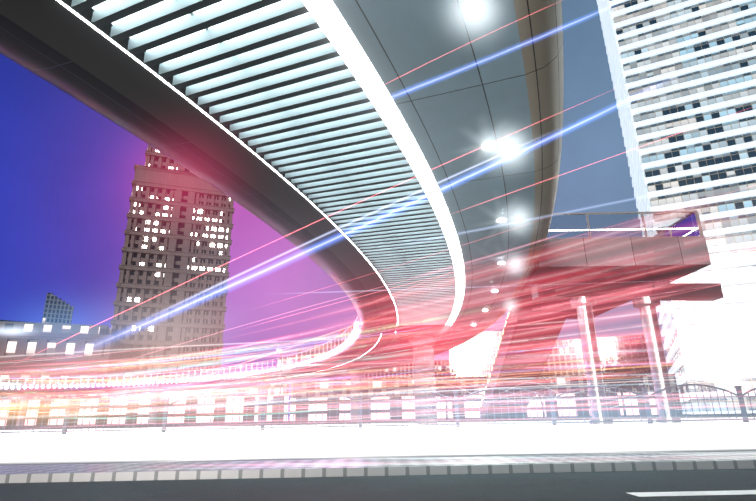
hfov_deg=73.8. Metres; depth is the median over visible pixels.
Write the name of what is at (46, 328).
windows
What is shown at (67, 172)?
sky
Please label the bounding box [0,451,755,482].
kerb
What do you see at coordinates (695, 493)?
road markings
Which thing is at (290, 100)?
louvre fins
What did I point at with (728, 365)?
tower glazing
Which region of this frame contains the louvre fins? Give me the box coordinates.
[71,0,455,324]
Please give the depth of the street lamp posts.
33.22 m
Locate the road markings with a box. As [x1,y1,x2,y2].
[22,424,755,496]
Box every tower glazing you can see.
[115,149,230,376]
[609,0,755,411]
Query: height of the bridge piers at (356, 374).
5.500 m
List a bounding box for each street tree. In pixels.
[435,362,464,419]
[532,367,556,417]
[600,351,647,416]
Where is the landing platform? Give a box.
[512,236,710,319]
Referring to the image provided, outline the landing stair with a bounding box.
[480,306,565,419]
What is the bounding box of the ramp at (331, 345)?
[0,316,358,384]
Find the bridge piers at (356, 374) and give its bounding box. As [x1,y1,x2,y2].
[16,367,366,425]
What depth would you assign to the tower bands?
113.31 m
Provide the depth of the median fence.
17.72 m
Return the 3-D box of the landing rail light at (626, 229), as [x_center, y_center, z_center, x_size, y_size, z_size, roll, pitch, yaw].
[8.851,0.827,23.628,6.060,0.036,10.300,-1,-18,-1]
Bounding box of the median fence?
[0,384,755,435]
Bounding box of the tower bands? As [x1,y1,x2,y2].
[597,0,755,413]
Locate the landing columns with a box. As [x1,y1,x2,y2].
[531,282,723,425]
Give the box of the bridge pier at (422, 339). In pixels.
[396,325,450,423]
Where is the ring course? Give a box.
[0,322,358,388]
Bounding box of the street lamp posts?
[276,343,599,423]
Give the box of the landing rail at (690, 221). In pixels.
[547,210,703,237]
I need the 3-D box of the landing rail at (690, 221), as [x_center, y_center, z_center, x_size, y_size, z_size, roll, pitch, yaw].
[11.129,0.229,22.504,5.503,1.030,12.078,-11,-21,28]
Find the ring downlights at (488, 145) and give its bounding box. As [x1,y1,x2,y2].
[471,141,507,324]
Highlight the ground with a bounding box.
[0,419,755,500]
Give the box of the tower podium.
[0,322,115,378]
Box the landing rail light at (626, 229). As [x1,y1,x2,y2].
[549,228,697,235]
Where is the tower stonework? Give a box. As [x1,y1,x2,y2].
[110,145,234,376]
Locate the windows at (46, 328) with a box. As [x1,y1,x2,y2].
[0,321,104,378]
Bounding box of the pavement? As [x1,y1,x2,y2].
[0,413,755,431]
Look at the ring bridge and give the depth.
9.30 m
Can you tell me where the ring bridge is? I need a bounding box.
[0,0,563,394]
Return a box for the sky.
[0,0,669,419]
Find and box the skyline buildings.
[0,293,682,425]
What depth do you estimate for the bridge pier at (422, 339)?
28.98 m

